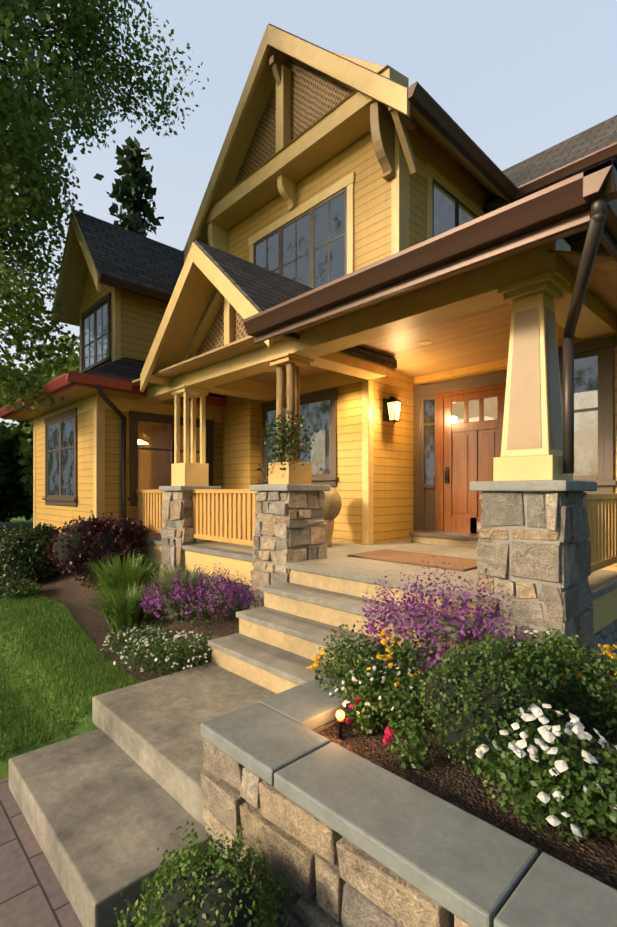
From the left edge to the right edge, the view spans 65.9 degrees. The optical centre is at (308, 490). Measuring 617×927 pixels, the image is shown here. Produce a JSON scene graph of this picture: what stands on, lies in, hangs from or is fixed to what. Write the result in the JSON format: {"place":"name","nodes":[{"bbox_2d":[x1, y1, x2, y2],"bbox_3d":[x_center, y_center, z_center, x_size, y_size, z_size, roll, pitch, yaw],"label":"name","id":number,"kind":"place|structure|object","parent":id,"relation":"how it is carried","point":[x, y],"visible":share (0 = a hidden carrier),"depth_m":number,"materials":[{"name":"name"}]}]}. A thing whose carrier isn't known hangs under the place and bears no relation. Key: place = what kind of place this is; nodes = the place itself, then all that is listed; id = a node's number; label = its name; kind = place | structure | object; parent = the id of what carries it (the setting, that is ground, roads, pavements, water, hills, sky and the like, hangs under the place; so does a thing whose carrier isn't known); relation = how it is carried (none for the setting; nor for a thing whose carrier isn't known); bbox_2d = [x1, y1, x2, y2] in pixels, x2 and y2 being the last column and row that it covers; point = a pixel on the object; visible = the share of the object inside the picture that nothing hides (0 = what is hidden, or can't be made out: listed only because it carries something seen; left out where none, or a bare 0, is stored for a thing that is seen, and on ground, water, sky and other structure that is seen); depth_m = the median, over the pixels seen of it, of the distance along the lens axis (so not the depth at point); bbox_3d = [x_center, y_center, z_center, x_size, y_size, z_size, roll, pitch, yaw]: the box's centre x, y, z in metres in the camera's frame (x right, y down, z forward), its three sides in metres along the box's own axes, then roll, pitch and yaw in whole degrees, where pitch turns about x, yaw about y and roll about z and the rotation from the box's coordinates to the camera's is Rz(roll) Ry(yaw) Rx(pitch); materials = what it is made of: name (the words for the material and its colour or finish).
{"place":"outdoors","nodes":[
{"label":"outdoors","id":0,"kind":"place"},
{"bbox_2d":[0,0,115,392],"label":"tree","id":1,"kind":"object","parent":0,"point":[4,61],"visible":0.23,"depth_m":9.25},
{"bbox_2d":[0,592,140,757],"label":"lawn","id":2,"kind":"structure","parent":0,"point":[89,685],"depth_m":4.27,"materials":[{"name":"green plant"}]},
{"bbox_2d":[78,550,220,633],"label":"ornamental grass","id":3,"kind":"object","parent":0,"point":[120,589],"depth_m":5.46,"materials":[{"name":"green plant"}]},
{"bbox_2d":[159,491,217,581],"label":"pier","id":4,"kind":"structure","parent":0,"point":[180,509],"depth_m":6.52,"materials":[{"name":"grey stone"}]},
{"bbox_2d":[168,385,210,485],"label":"column","id":5,"kind":"structure","parent":4,"relation":"on","point":[187,473],"depth_m":6.77,"materials":[{"name":"yellow wood"}]},
{"bbox_2d":[159,486,220,490],"bbox_3d":[-1.696,-0.031,6.808,0.640,0.070,0.640,0,0,-44],"label":"pier cap","id":6,"kind":"object","parent":4,"relation":"on","point":[176,488],"visible":0.81,"depth_m":6.55,"materials":[{"name":"grey stone"}]},
{"bbox_2d":[140,242,272,391],"bbox_3d":[-1.355,-2.176,5.679,0.055,1.567,2.860,0,0,-44],"label":"bargeboard","id":7,"kind":"object","parent":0,"point":[241,303],"visible":0.77,"depth_m":5.68,"materials":[{"name":"yellow wood"}]},
{"bbox_2d":[250,491,326,608],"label":"pier","id":8,"kind":"structure","parent":0,"point":[286,529],"depth_m":5.05,"materials":[{"name":"grey stone"}]},
{"bbox_2d":[266,353,313,483],"bbox_3d":[-0.205,-0.756,5.258,0.380,1.380,0.380,0,0,-44],"label":"column base","id":9,"kind":"object","parent":8,"relation":"on","point":[298,474],"visible":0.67,"depth_m":5.14,"materials":[{"name":"yellow wood"}]},
{"bbox_2d":[276,362,299,461],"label":"porch column","id":10,"kind":"structure","parent":9,"relation":"on","point":[293,388],"depth_m":5.23,"materials":[{"name":"beige wood"}]},
{"bbox_2d":[255,409,321,471],"bbox_3d":[-0.243,-0.541,5.096,0.599,0.681,0.631,0,0,-44],"label":"planter plant","id":11,"kind":"object","parent":9,"relation":"on","point":[283,435],"visible":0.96,"depth_m":5.05,"materials":[{"name":"green plant"}]},
{"bbox_2d":[250,484,329,490],"bbox_3d":[-0.205,-0.031,5.258,0.640,0.070,0.640,0,0,-44],"label":"pier cap","id":12,"kind":"object","parent":8,"relation":"on","point":[289,487],"visible":1,"depth_m":5.01,"materials":[{"name":"grey stone"}]},
{"bbox_2d":[195,240,396,367],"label":"porch gable shingles","id":13,"kind":"object","parent":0,"point":[261,288],"visible":0.21,"depth_m":5.66,"materials":[{"name":"grey"}]},
{"bbox_2d":[0,514,615,926],"bbox_3d":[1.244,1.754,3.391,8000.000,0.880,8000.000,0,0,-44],"label":"ground","id":14,"kind":"structure","parent":0,"point":[74,594],"depth_m":4.97,"materials":[{"name":"green plant"}]},
{"bbox_2d":[0,574,12,586],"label":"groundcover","id":15,"kind":"object","parent":14,"relation":"on","point":[5,580],"visible":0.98,"depth_m":7.76,"materials":[{"name":"green plant"}]},
{"bbox_2d":[0,526,20,576],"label":"shrub","id":16,"kind":"object","parent":14,"relation":"on","point":[4,535],"depth_m":8.69,"materials":[{"name":"green plant"}]},
{"bbox_2d":[0,421,33,522],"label":"hedge","id":17,"kind":"object","parent":14,"relation":"on","point":[24,447],"depth_m":23.80,"materials":[{"name":"green plant"}]},
{"bbox_2d":[0,579,41,598],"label":"groundcover","id":18,"kind":"object","parent":14,"relation":"on","point":[15,589],"visible":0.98,"depth_m":7.10,"materials":[{"name":"green plant"}]},
{"bbox_2d":[0,522,58,583],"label":"shrub","id":19,"kind":"object","parent":14,"relation":"on","point":[25,529],"depth_m":7.82,"materials":[{"name":"green plant"}]},
{"bbox_2d":[0,777,82,926],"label":"walk pavers","id":20,"kind":"object","parent":14,"relation":"on","point":[32,893],"visible":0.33,"depth_m":2.31,"materials":[{"name":"grey brick"}]},
{"bbox_2d":[1,1,127,268],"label":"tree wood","id":21,"kind":"object","parent":14,"relation":"on","point":[37,8],"visible":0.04,"depth_m":10.01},
{"bbox_2d":[0,0,170,411],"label":"hanging tree leaves","id":22,"kind":"object","parent":21,"relation":"attached to","point":[13,215],"visible":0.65,"depth_m":8.45,"materials":[{"name":"green plant"}]},
{"bbox_2d":[0,0,208,304],"bbox_3d":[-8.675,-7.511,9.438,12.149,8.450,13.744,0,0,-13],"label":"tree leaves","id":23,"kind":"object","parent":21,"relation":"attached to","point":[162,106],"visible":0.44,"depth_m":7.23,"materials":[{"name":"green plant"}]},
{"bbox_2d":[47,511,149,588],"bbox_3d":[-3.074,0.866,7.032,1.421,1.144,1.495,0,0,-44],"label":"barberry","id":24,"kind":"object","parent":14,"relation":"on","point":[111,526],"depth_m":6.68,"materials":[{"name":"plant"}]},
{"bbox_2d":[9,728,212,926],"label":"walk slab","id":25,"kind":"structure","parent":14,"relation":"on","point":[105,814],"depth_m":2.49,"materials":[{"name":"grey concrete"}]},
{"bbox_2d":[93,136,163,236],"bbox_3d":[-5.649,-5.148,15.517,4.420,13.064,4.603,0,0,-44],"label":"conifer","id":26,"kind":"object","parent":14,"relation":"on","point":[123,189],"depth_m":15.54,"materials":[{"name":"green plant"}]},
{"bbox_2d":[101,618,171,655],"bbox_3d":[-1.702,1.479,4.743,0.716,0.300,0.664,0,0,-44],"label":"flowering plant","id":27,"kind":"object","parent":14,"relation":"on","point":[122,638],"depth_m":4.73,"materials":[{"name":"plant"}]},
{"bbox_2d":[112,622,217,675],"bbox_3d":[-1.288,1.422,4.363,0.968,0.463,0.967,0,0,-44],"label":"flowering plant","id":28,"kind":"object","parent":14,"relation":"on","point":[182,656],"depth_m":4.23,"materials":[{"name":"green plant"}]},
{"bbox_2d":[92,662,275,861],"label":"concrete step","id":29,"kind":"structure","parent":14,"relation":"on","point":[152,728],"depth_m":3.26,"materials":[{"name":"grey concrete"}]},
{"bbox_2d":[138,563,259,626],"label":"flowers","id":30,"kind":"object","parent":14,"relation":"on","point":[228,587],"depth_m":5.02,"materials":[{"name":"purple plant"}]},
{"bbox_2d":[114,820,295,926],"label":"shrub","id":31,"kind":"object","parent":14,"relation":"on","point":[187,858],"depth_m":1.71,"materials":[{"name":"green plant"}]},
{"bbox_2d":[35,125,616,570],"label":"house walls","id":32,"kind":"structure","parent":14,"relation":"on","point":[237,447],"depth_m":7.01,"materials":[{"name":"yellow wood"}]},
{"bbox_2d":[56,231,88,326],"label":"roof soffit","id":33,"kind":"structure","parent":32,"relation":"attached to","point":[74,282],"depth_m":9.43,"materials":[{"name":"wood"}]},
{"bbox_2d":[51,211,100,327],"bbox_3d":[-4.316,-4.201,8.728,0.055,1.856,2.520,0,0,-44],"label":"bargeboard","id":34,"kind":"object","parent":33,"relation":"attached to","point":[74,226],"visible":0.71,"depth_m":8.67,"materials":[{"name":"yellow wood"}]},
{"bbox_2d":[74,210,183,293],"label":"block shingles","id":35,"kind":"object","parent":33,"relation":"attached to","point":[121,253],"visible":0.07,"depth_m":8.84,"materials":[{"name":"grey"}]},
{"bbox_2d":[0,371,226,418],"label":"wing gutters","id":36,"kind":"structure","parent":32,"relation":"attached to","point":[64,382],"depth_m":7.12,"materials":[{"name":"brown metal"}]},
{"bbox_2d":[7,386,224,421],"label":"wing soffit","id":37,"kind":"structure","parent":32,"relation":"attached to","point":[75,394],"depth_m":7.94,"materials":[{"name":"wood"}]},
{"bbox_2d":[85,357,224,397],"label":"roof","id":38,"kind":"structure","parent":32,"relation":"on","point":[126,368],"depth_m":7.75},
{"bbox_2d":[138,421,199,489],"bbox_3d":[-3.141,-0.441,9.032,2.000,2.310,1.790,0,0,-44],"label":"wing interior","id":39,"kind":"object","parent":32,"relation":"attached to","point":[159,428],"depth_m":10.06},
{"bbox_2d":[138,439,147,444],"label":"lamp reflection","id":40,"kind":"object","parent":39,"relation":"hanging from","point":[140,442],"depth_m":8.71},
{"bbox_2d":[138,422,206,489],"bbox_3d":[-2.336,-0.541,8.268,1.400,1.310,0.001,0,0,-44],"label":"wing glass","id":41,"kind":"object","parent":32,"relation":"attached to","point":[198,431],"visible":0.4,"depth_m":8.18,"materials":[{"name":"clear"}]},
{"bbox_2d":[208,175,295,252],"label":"tan corbels","id":42,"kind":"object","parent":32,"relation":"attached to","point":[218,235],"visible":0.69,"depth_m":7.51,"materials":[{"name":"beige wood"}]},
{"bbox_2d":[148,266,395,400],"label":"roof soffit","id":43,"kind":"structure","parent":32,"relation":"attached to","point":[199,295],"depth_m":6.29,"materials":[{"name":"yellow wood"}]},
{"bbox_2d":[195,56,354,355],"bbox_3d":[-0.841,-4.286,6.936,1.430,5.140,4.000,0,0,-44],"label":"gable lattice panel","id":44,"kind":"object","parent":32,"relation":"attached to","point":[316,95],"visible":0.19,"depth_m":7.16,"materials":[{"name":"brown wood"}]},
{"bbox_2d":[184,24,409,262],"bbox_3d":[-0.598,-5.621,7.170,0.055,2.777,4.980,0,0,-44],"label":"bargeboard","id":45,"kind":"object","parent":32,"relation":"attached to","point":[387,92],"visible":0.94,"depth_m":6.66,"materials":[{"name":"yellow wood"}]},
{"bbox_2d":[33,51,616,544],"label":"house trim","id":46,"kind":"structure","parent":32,"relation":"attached to","point":[337,129],"depth_m":6.19,"materials":[{"name":"yellow wood"}]},
{"bbox_2d":[47,179,603,498],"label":"window sashes","id":47,"kind":"object","parent":32,"relation":"attached to","point":[598,353],"depth_m":7.22,"materials":[{"name":"brown wood"}]},
{"bbox_2d":[48,187,597,495],"bbox_3d":[-0.290,-2.101,7.740,2.936,4.470,9.757,0,0,-61],"label":"window glass","id":48,"kind":"object","parent":47,"relation":"in","point":[317,416],"visible":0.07,"depth_m":7.07,"materials":[{"name":"grey glass"}]},
{"bbox_2d":[269,55,416,173],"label":"knee braces","id":49,"kind":"object","parent":32,"relation":"attached to","point":[401,120],"visible":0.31,"depth_m":5.82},
{"bbox_2d":[197,46,510,244],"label":"gable soffit","id":50,"kind":"structure","parent":32,"relation":"attached to","point":[238,150],"depth_m":7.68,"materials":[{"name":"yellow wood"}]},
{"bbox_2d":[269,23,407,87],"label":"gable shingles","id":51,"kind":"object","parent":50,"relation":"attached to","point":[335,54],"visible":0.11,"depth_m":6.21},
{"bbox_2d":[98,81,616,343],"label":"brown gutters","id":52,"kind":"object","parent":32,"relation":"attached to","point":[555,202],"visible":0.81,"depth_m":3.14,"materials":[{"name":"brown metal"}]},
{"bbox_2d":[248,164,483,273],"bbox_3d":[1.739,-3.628,7.099,1.481,1.665,5.988,0,0,-80],"label":"window frame","id":53,"kind":"object","parent":32,"relation":"attached to","point":[348,181],"visible":0.25,"depth_m":6.78,"materials":[{"name":"yellow wood"}]},
{"bbox_2d":[132,225,616,386],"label":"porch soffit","id":54,"kind":"structure","parent":32,"relation":"attached to","point":[602,286],"depth_m":3.79,"materials":[{"name":"wood"}]},
{"bbox_2d":[135,489,616,572],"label":"porch railings","id":55,"kind":"object","parent":32,"relation":"attached to","point":[601,510],"visible":0.67,"depth_m":5.79,"materials":[{"name":"yellow wood"}]},
{"bbox_2d":[370,100,394,180],"bbox_3d":[0.942,-4.436,6.042,0.360,0.800,0.130,0,0,-44],"label":"corbel","id":56,"kind":"object","parent":32,"relation":"attached to","point":[382,124],"visible":0.92,"depth_m":5.99,"materials":[{"name":"beige wood"}]},
{"bbox_2d":[436,383,505,533],"bbox_3d":[2.253,-0.406,6.485,0.055,1.980,1.140,0,0,-44],"label":"front door","id":57,"kind":"structure","parent":32,"relation":"attached to","point":[467,452],"depth_m":6.58,"materials":[{"name":"brown wood"}]},
{"bbox_2d":[445,467,448,483],"bbox_3d":[1.949,-0.216,6.734,0.070,0.240,0.050,0,0,-44],"label":"door handle","id":58,"kind":"object","parent":57,"relation":"attached to","point":[447,475],"visible":1,"depth_m":6.74,"materials":[{"name":"black metal"}]},
{"bbox_2d":[452,397,496,423],"bbox_3d":[2.255,-1.086,6.486,0.001,0.300,0.660,0,0,-44],"label":"lit window","id":59,"kind":"structure","parent":57,"relation":"attached to","point":[490,408],"depth_m":6.48,"materials":[{"name":"yellow"}]},
{"bbox_2d":[484,202,511,214],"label":"roof soffit","id":60,"kind":"structure","parent":32,"relation":"attached to","point":[495,208],"depth_m":7.52,"materials":[{"name":"brown wood"}]},
{"bbox_2d":[482,115,616,211],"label":"roof shingles","id":61,"kind":"object","parent":60,"relation":"on","point":[603,134],"visible":0.23,"depth_m":7.47,"materials":[{"name":"grey"}]},
{"bbox_2d":[563,230,587,239],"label":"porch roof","id":62,"kind":"structure","parent":32,"relation":"attached to","point":[575,235],"depth_m":4.40,"materials":[{"name":"brown wood"}]},
{"bbox_2d":[211,569,477,693],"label":"step risers","id":63,"kind":"object","parent":14,"relation":"on","point":[276,684],"visible":0.12,"depth_m":4.03,"materials":[{"name":"beige concrete"}]},
{"bbox_2d":[208,582,479,684],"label":"step treads","id":64,"kind":"object","parent":63,"relation":"on","point":[284,664],"visible":0.58,"depth_m":3.92,"materials":[{"name":"grey concrete"}]},
{"bbox_2d":[97,196,606,518],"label":"downspouts","id":65,"kind":"object","parent":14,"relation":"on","point":[597,222],"visible":0.92,"depth_m":3.16,"materials":[{"name":"brown metal"}]},
{"bbox_2d":[136,560,616,658],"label":"porch foundation","id":66,"kind":"object","parent":14,"relation":"on","point":[607,634],"visible":0.05,"depth_m":4.10,"materials":[{"name":"stone"}]},
{"bbox_2d":[135,543,616,634],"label":"porch skirt","id":67,"kind":"object","parent":66,"relation":"on","point":[604,607],"visible":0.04,"depth_m":5.62,"materials":[{"name":"yellow wood"}]},
{"bbox_2d":[141,532,616,601],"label":"porch floor","id":68,"kind":"structure","parent":67,"relation":"on","point":[337,562],"depth_m":4.61,"materials":[{"name":"grey concrete"}]},
{"bbox_2d":[324,519,334,545],"bbox_3d":[0.220,0.554,6.361,0.253,0.360,0.260,0,0,-44],"label":"stand","id":69,"kind":"object","parent":68,"relation":"on","point":[329,531],"visible":0.35,"depth_m":6.27,"materials":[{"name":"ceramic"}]},
{"bbox_2d":[322,486,341,519],"bbox_3d":[0.220,0.174,6.361,0.443,0.495,0.450,0,0,-44],"label":"large urn","id":70,"kind":"object","parent":69,"relation":"on","point":[332,503],"visible":0.35,"depth_m":6.19,"materials":[{"name":"beige ceramic"}]},
{"bbox_2d":[347,549,476,571],"bbox_3d":[1.170,0.724,5.055,0.700,0.020,1.400,0,0,-44],"label":"doormat","id":71,"kind":"object","parent":68,"relation":"on","point":[405,557],"visible":0.77,"depth_m":4.94,"materials":[{"name":"brown fabric"}]},
{"bbox_2d":[413,536,477,547],"bbox_3d":[2.333,0.684,6.139,0.420,0.100,2.050,0,0,-44],"label":"door threshold","id":72,"kind":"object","parent":68,"relation":"on","point":[448,542],"depth_m":6.35,"materials":[{"name":"beige wood"}]},
{"bbox_2d":[318,679,616,889],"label":"bed","id":73,"kind":"object","parent":14,"relation":"on","point":[443,777],"depth_m":2.06,"materials":[{"name":"brown soil"}]},
{"bbox_2d":[335,718,345,738],"bbox_3d":[0.165,1.234,2.465,0.056,0.100,0.053,0,0,-44],"label":"path light","id":74,"kind":"object","parent":73,"relation":"on","point":[340,723],"visible":0.9,"depth_m":2.46,"materials":[{"name":"black metal"}]},
{"bbox_2d":[336,710,344,719],"bbox_3d":[0.165,1.162,2.465,0.046,0.048,0.048,0,0,-44],"label":"path light glow","id":75,"kind":"object","parent":74,"relation":"on","point":[340,714],"visible":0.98,"depth_m":2.45,"materials":[{"name":"yellow glass"}]},
{"bbox_2d":[306,624,422,706],"bbox_3d":[0.376,1.078,2.941,0.671,0.467,0.704,0,0,-44],"label":"flowering bush","id":76,"kind":"object","parent":73,"relation":"on","point":[351,651],"depth_m":2.86,"materials":[{"name":"green plant"}]},
{"bbox_2d":[346,697,382,735],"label":"red flower","id":77,"kind":"object","parent":73,"relation":"on","point":[367,717],"depth_m":2.48,"materials":[{"name":"plant"}]},
{"bbox_2d":[329,656,427,729],"bbox_3d":[0.414,1.127,2.656,0.588,0.358,0.600,0,0,-44],"label":"white flowering shrub","id":78,"kind":"object","parent":73,"relation":"on","point":[402,698],"depth_m":2.57,"materials":[{"name":"plant"}]},
{"bbox_2d":[382,718,432,769],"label":"red flower","id":79,"kind":"object","parent":73,"relation":"on","point":[418,744],"depth_m":2.23,"materials":[{"name":"plant"}]},
{"bbox_2d":[357,556,531,680],"bbox_3d":[0.865,0.887,3.227,1.158,0.885,1.149,0,0,-44],"label":"salvia","id":80,"kind":"object","parent":73,"relation":"on","point":[426,606],"depth_m":3.13,"materials":[{"name":"purple plant"}]},
{"bbox_2d":[407,642,569,776],"bbox_3d":[0.830,1.026,2.236,0.707,0.544,0.700,0,0,-44],"label":"green shrub","id":81,"kind":"object","parent":73,"relation":"on","point":[517,678],"depth_m":2.11,"materials":[{"name":"green plant"}]},
{"bbox_2d":[468,629,590,730],"bbox_3d":[1.172,1.029,2.674,0.678,0.587,0.708,0,0,-44],"label":"shrub","id":82,"kind":"object","parent":73,"relation":"on","point":[538,659],"visible":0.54,"depth_m":2.51,"materials":[{"name":"green plant"}]},
{"bbox_2d":[467,703,616,841],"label":"bush","id":83,"kind":"object","parent":73,"relation":"on","point":[581,804],"depth_m":1.78,"materials":[{"name":"plant"}]},
{"bbox_2d":[513,629,594,705],"bbox_3d":[1.462,1.069,2.868,0.463,0.486,0.517,0,0,-44],"label":"flowering shrub","id":84,"kind":"object","parent":73,"relation":"on","point":[576,640],"depth_m":2.81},
{"bbox_2d":[557,644,616,739],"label":"flowering bush","id":85,"kind":"object","parent":73,"relation":"on","point":[601,676],"depth_m":2.47,"materials":[{"name":"green plant"}]},
{"bbox_2d":[587,742,616,841],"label":"shrub","id":86,"kind":"object","parent":73,"relation":"on","point":[613,769],"visible":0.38,"depth_m":1.81,"materials":[{"name":"green plant"}]},
{"bbox_3d":[-10.996,-3.214,23.636,11.199,9.997,7.466,0,0,-44],"label":"tree wood","id":87,"kind":"object","parent":14,"relation":"on","visible":0},
{"bbox_2d":[0,332,79,444],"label":"tree leaves","id":88,"kind":"object","parent":87,"relation":"attached to","point":[73,365],"depth_m":21.12,"materials":[{"name":"green plant"}]},
{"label":"tree wood","id":89,"kind":"object","parent":14,"relation":"on","visible":0},
{"bbox_2d":[0,402,24,438],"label":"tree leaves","id":90,"kind":"object","parent":89,"relation":"attached to","point":[4,425],"visible":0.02,"depth_m":27.13,"materials":[{"name":"green plant"}]},
{"bbox_2d":[0,0,616,426],"label":"sky","id":91,"kind":"structure","parent":0,"point":[521,78],"materials":[{"name":"blue"}]},
{"bbox_2d":[200,696,470,926],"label":"retaining wall","id":92,"kind":"structure","parent":0,"point":[305,852],"depth_m":1.87,"materials":[{"name":"beige stone"}]},
{"bbox_2d":[201,669,616,926],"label":"wall capstone","id":93,"kind":"object","parent":92,"relation":"on","point":[471,870],"visible":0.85,"depth_m":1.69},
{"bbox_2d":[209,303,511,395],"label":"porch ceiling","id":94,"kind":"structure","parent":0,"point":[476,338],"depth_m":5.67,"materials":[{"name":"wood"}]},
{"bbox_2d":[267,308,487,372],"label":"can light trims","id":95,"kind":"object","parent":94,"relation":"in","point":[426,342],"visible":0.48,"depth_m":5.53,"materials":[{"name":"white metal"}]},
{"bbox_2d":[383,396,401,423],"bbox_3d":[1.163,-1.111,6.620,0.170,0.410,0.235,0,0,-44],"label":"wall lantern","id":96,"kind":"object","parent":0,"point":[386,417],"depth_m":6.58,"materials":[{"name":"black metal"}]},
{"bbox_2d":[474,491,596,697],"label":"pier","id":97,"kind":"structure","parent":0,"point":[542,561],"depth_m":3.16,"materials":[{"name":"grey stone"}]},
{"bbox_2d":[493,271,572,480],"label":"column","id":98,"kind":"structure","parent":97,"relation":"on","point":[543,291],"depth_m":3.25,"materials":[{"name":"yellow wood"}]},
{"bbox_2d":[507,307,562,449],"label":"column panels","id":99,"kind":"object","parent":98,"relation":"attached to","point":[524,426],"visible":0.65,"depth_m":3.28,"materials":[{"name":"beige wood"}]},
{"bbox_2d":[470,480,596,490],"bbox_3d":[1.597,-0.031,3.385,0.640,0.070,0.640,0,0,-44],"label":"pier cap","id":100,"kind":"object","parent":97,"relation":"on","point":[553,485],"visible":1,"depth_m":3.13,"materials":[{"name":"grey stone"}]}
]}

